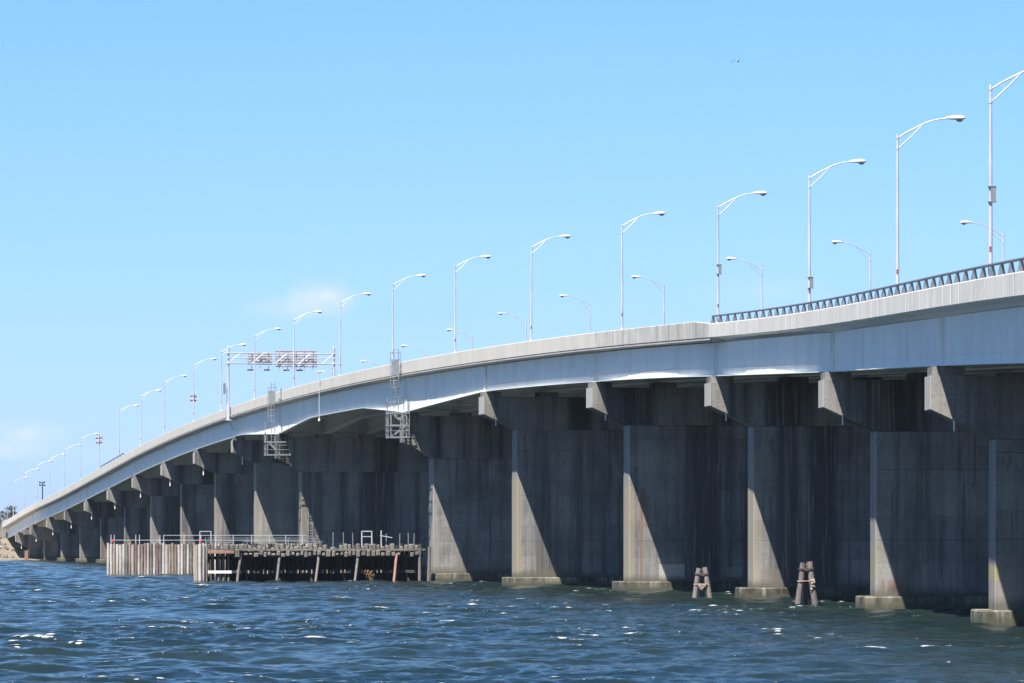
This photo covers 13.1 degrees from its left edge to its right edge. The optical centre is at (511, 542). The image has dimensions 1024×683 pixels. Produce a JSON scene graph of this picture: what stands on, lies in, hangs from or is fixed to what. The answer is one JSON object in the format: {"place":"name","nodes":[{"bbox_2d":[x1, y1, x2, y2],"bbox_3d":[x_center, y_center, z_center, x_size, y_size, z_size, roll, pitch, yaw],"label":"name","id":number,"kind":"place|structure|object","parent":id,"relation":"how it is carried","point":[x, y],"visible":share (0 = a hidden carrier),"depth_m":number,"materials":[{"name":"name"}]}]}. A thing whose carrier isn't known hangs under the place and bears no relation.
{"place":"outdoors","nodes":[
{"label":"outdoors","id":0,"kind":"place"},
{"bbox_2d":[0,538,43,560],"bbox_3d":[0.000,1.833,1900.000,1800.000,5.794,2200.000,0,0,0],"label":"beach","id":1,"kind":"structure","parent":0,"point":[9,552],"depth_m":941.70,"materials":[{"name":"beige sand"}]},
{"bbox_2d":[0,511,3,523],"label":"tree","id":2,"kind":"object","parent":1,"relation":"on","point":[1,514],"visible":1,"depth_m":979.59,"materials":[{"name":"green plant"}]},
{"bbox_2d":[1,504,17,519],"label":"tree","id":3,"kind":"object","parent":1,"relation":"on","point":[9,514],"visible":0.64,"depth_m":974.77,"materials":[{"name":"green plant"}]},
{"bbox_2d":[0,535,28,557],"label":"riprap","id":4,"kind":"object","parent":1,"relation":"on","point":[14,549],"visible":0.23,"depth_m":942.77,"materials":[{"name":"stone"}]},
{"bbox_2d":[39,482,44,499],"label":"floodlight mast","id":5,"kind":"object","parent":1,"relation":"on","point":[42,485],"visible":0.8,"depth_m":1009.86,"materials":[{"name":"metal"}]},
{"bbox_2d":[0,560,1023,682],"bbox_3d":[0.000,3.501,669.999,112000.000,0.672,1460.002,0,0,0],"label":"water","id":6,"kind":"structure","parent":0,"point":[74,622],"depth_m":164.46,"materials":[{"name":"blue liquid"}]},
{"bbox_2d":[106,531,319,574],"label":"timber fender","id":7,"kind":"object","parent":6,"relation":"in","point":[163,558],"visible":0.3,"depth_m":477.37,"materials":[{"name":"wood"}]},
{"bbox_2d":[194,530,430,581],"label":"timber fender","id":8,"kind":"object","parent":6,"relation":"in","point":[326,562],"visible":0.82,"depth_m":397.15,"materials":[{"name":"wood"}]},
{"bbox_2d":[0,271,1023,625],"bbox_3d":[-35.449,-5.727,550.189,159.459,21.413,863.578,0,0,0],"label":"road bridge","id":9,"kind":"structure","parent":6,"relation":"in","point":[866,453],"depth_m":320.43,"materials":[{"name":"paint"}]},
{"bbox_2d":[13,477,27,515],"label":"street lamp","id":10,"kind":"object","parent":9,"relation":"on","point":[13,494],"visible":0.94,"depth_m":920.53,"materials":[{"name":"metal"}]},
{"bbox_2d":[24,468,38,508],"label":"street lamp","id":11,"kind":"object","parent":9,"relation":"on","point":[24,486],"visible":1,"depth_m":886.57,"materials":[{"name":"metal"}]},
{"bbox_2d":[36,460,52,502],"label":"street lamp","id":12,"kind":"object","parent":9,"relation":"on","point":[36,481],"visible":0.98,"depth_m":852.65,"materials":[{"name":"metal"}]},
{"bbox_2d":[49,454,65,495],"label":"street lamp","id":13,"kind":"object","parent":9,"relation":"on","point":[49,472],"visible":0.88,"depth_m":819.61,"materials":[{"name":"metal"}]},
{"bbox_2d":[64,444,81,487],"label":"street lamp","id":14,"kind":"object","parent":9,"relation":"on","point":[64,464],"visible":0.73,"depth_m":784.51,"materials":[{"name":"metal"}]},
{"bbox_2d":[80,433,98,479],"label":"street lamp","id":15,"kind":"object","parent":9,"relation":"on","point":[80,452],"visible":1,"depth_m":749.37,"materials":[{"name":"metal"}]},
{"bbox_2d":[95,436,102,468],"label":"sign pole","id":16,"kind":"object","parent":9,"relation":"on","point":[98,440],"visible":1,"depth_m":713.06,"materials":[{"name":"metal"}]},
{"bbox_2d":[100,453,123,467],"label":"guard rail","id":17,"kind":"object","parent":9,"relation":"on","point":[111,460],"visible":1,"depth_m":690.08,"materials":[{"name":"metal"}]},
{"bbox_2d":[119,404,139,456],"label":"street lamp","id":18,"kind":"object","parent":9,"relation":"on","point":[119,424],"visible":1,"depth_m":677.09,"materials":[{"name":"metal"}]},
{"bbox_2d":[140,389,161,445],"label":"street lamp","id":19,"kind":"object","parent":9,"relation":"on","point":[140,411],"visible":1,"depth_m":642.34,"materials":[{"name":"metal"}]},
{"bbox_2d":[164,375,186,433],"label":"street lamp","id":20,"kind":"object","parent":9,"relation":"on","point":[164,399],"visible":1,"depth_m":608.44,"materials":[{"name":"metal"}]},
{"bbox_2d":[190,358,216,421],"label":"street lamp","id":21,"kind":"object","parent":9,"relation":"on","point":[193,397],"visible":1,"depth_m":571.09,"materials":[{"name":"metal"}]},
{"bbox_2d":[220,344,245,410],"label":"street lamp","id":22,"kind":"object","parent":9,"relation":"on","point":[221,373],"visible":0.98,"depth_m":539.52,"materials":[{"name":"metal"}]},
{"bbox_2d":[254,328,280,398],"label":"street lamp","id":23,"kind":"object","parent":9,"relation":"on","point":[254,354],"visible":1,"depth_m":506.03,"materials":[{"name":"metal"}]},
{"bbox_2d":[264,382,292,455],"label":"inspection platform","id":24,"kind":"structure","parent":9,"relation":"hanging from","point":[271,398],"depth_m":485.73,"materials":[{"name":"metal"}]},
{"bbox_2d":[223,346,336,429],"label":"sign gantry","id":25,"kind":"object","parent":9,"relation":"on","point":[303,358],"visible":0.91,"depth_m":529.09,"materials":[{"name":"metal"}]},
{"bbox_2d":[292,310,321,387],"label":"street lamp","id":26,"kind":"object","parent":9,"relation":"on","point":[319,311],"visible":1,"depth_m":471.35,"materials":[{"name":"metal"}]},
{"bbox_2d":[316,370,324,421],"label":"navigation light","id":27,"kind":"object","parent":9,"relation":"attached to","point":[319,371],"visible":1,"depth_m":448.70,"materials":[{"name":"metal"}]},
{"bbox_2d":[338,293,370,375],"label":"street lamp","id":28,"kind":"object","parent":9,"relation":"on","point":[368,294],"visible":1,"depth_m":436.29,"materials":[{"name":"metal"}]},
{"bbox_2d":[386,349,409,437],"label":"inspection platform","id":29,"kind":"structure","parent":9,"relation":"hanging from","point":[394,366],"depth_m":395.98,"materials":[{"name":"metal"}]},
{"bbox_2d":[392,274,425,358],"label":"street lamp","id":30,"kind":"object","parent":9,"relation":"on","point":[422,275],"visible":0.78,"depth_m":402.77,"materials":[{"name":"metal"}]},
{"bbox_2d":[446,329,472,349],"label":"street lamp","id":31,"kind":"object","parent":9,"relation":"on","point":[464,334],"visible":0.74,"depth_m":513.28,"materials":[{"name":"metal"}]},
{"bbox_2d":[453,255,490,352],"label":"street lamp","id":32,"kind":"object","parent":9,"relation":"on","point":[485,256],"visible":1,"depth_m":371.40,"materials":[{"name":"metal"}]},
{"bbox_2d":[498,312,526,341],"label":"street lamp","id":33,"kind":"object","parent":9,"relation":"on","point":[500,313],"visible":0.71,"depth_m":479.22,"materials":[{"name":"metal"}]},
{"bbox_2d":[530,235,570,340],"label":"street lamp","id":34,"kind":"object","parent":9,"relation":"on","point":[567,236],"visible":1,"depth_m":340.26,"materials":[{"name":"metal"}]},
{"bbox_2d":[559,294,589,332],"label":"street lamp","id":35,"kind":"object","parent":9,"relation":"on","point":[561,295],"visible":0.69,"depth_m":444.25,"materials":[{"name":"metal"}]},
{"bbox_2d":[619,211,665,329],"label":"street lamp","id":36,"kind":"object","parent":9,"relation":"on","point":[660,213],"visible":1,"depth_m":307.28,"materials":[{"name":"metal"}]},
{"bbox_2d":[631,275,664,324],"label":"street lamp","id":37,"kind":"object","parent":9,"relation":"on","point":[636,276],"visible":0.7,"depth_m":409.64,"materials":[{"name":"metal"}]},
{"bbox_2d":[715,191,766,322],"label":"street lamp","id":38,"kind":"object","parent":9,"relation":"on","point":[719,266],"visible":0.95,"depth_m":273.05,"materials":[{"name":"metal"}]},
{"bbox_2d":[726,257,761,312],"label":"street lamp","id":39,"kind":"object","parent":9,"relation":"on","point":[729,258],"visible":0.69,"depth_m":373.50,"materials":[{"name":"metal"}]},
{"bbox_2d":[807,159,865,310],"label":"street lamp","id":40,"kind":"object","parent":9,"relation":"on","point":[809,277],"visible":0.88,"depth_m":236.80,"materials":[{"name":"metal"}]},
{"bbox_2d":[832,240,870,289],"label":"street lamp","id":41,"kind":"object","parent":9,"relation":"on","point":[837,241],"visible":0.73,"depth_m":340.91,"materials":[{"name":"metal"}]},
{"bbox_2d":[710,257,1023,323],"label":"railing","id":42,"kind":"object","parent":9,"relation":"on","point":[1011,269],"visible":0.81,"depth_m":200.19,"materials":[{"name":"metal"}]},
{"bbox_2d":[895,115,964,287],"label":"street lamp","id":43,"kind":"object","parent":9,"relation":"on","point":[959,118],"visible":0.89,"depth_m":200.31,"materials":[{"name":"metal"}]},
{"bbox_2d":[960,220,1003,260],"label":"street lamp","id":44,"kind":"object","parent":9,"relation":"on","point":[963,222],"visible":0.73,"depth_m":305.96,"materials":[{"name":"metal"}]},
{"bbox_2d":[986,71,1023,277],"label":"street lamp","id":45,"kind":"object","parent":9,"relation":"on","point":[991,194],"visible":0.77,"depth_m":167.45,"materials":[{"name":"metal"}]},
{"bbox_2d":[692,567,711,597],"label":"mooring dolphin","id":46,"kind":"object","parent":6,"relation":"in","point":[701,582],"visible":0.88,"depth_m":276.79,"materials":[{"name":"wood"}]},
{"bbox_2d":[795,561,817,604],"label":"mooring dolphin","id":47,"kind":"object","parent":6,"relation":"in","point":[806,580],"visible":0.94,"depth_m":246.79,"materials":[{"name":"wood"}]},
{"bbox_2d":[0,0,1023,524],"label":"sky","id":48,"kind":"structure","parent":0,"point":[183,182],"materials":[{"name":"blue"}]}
]}

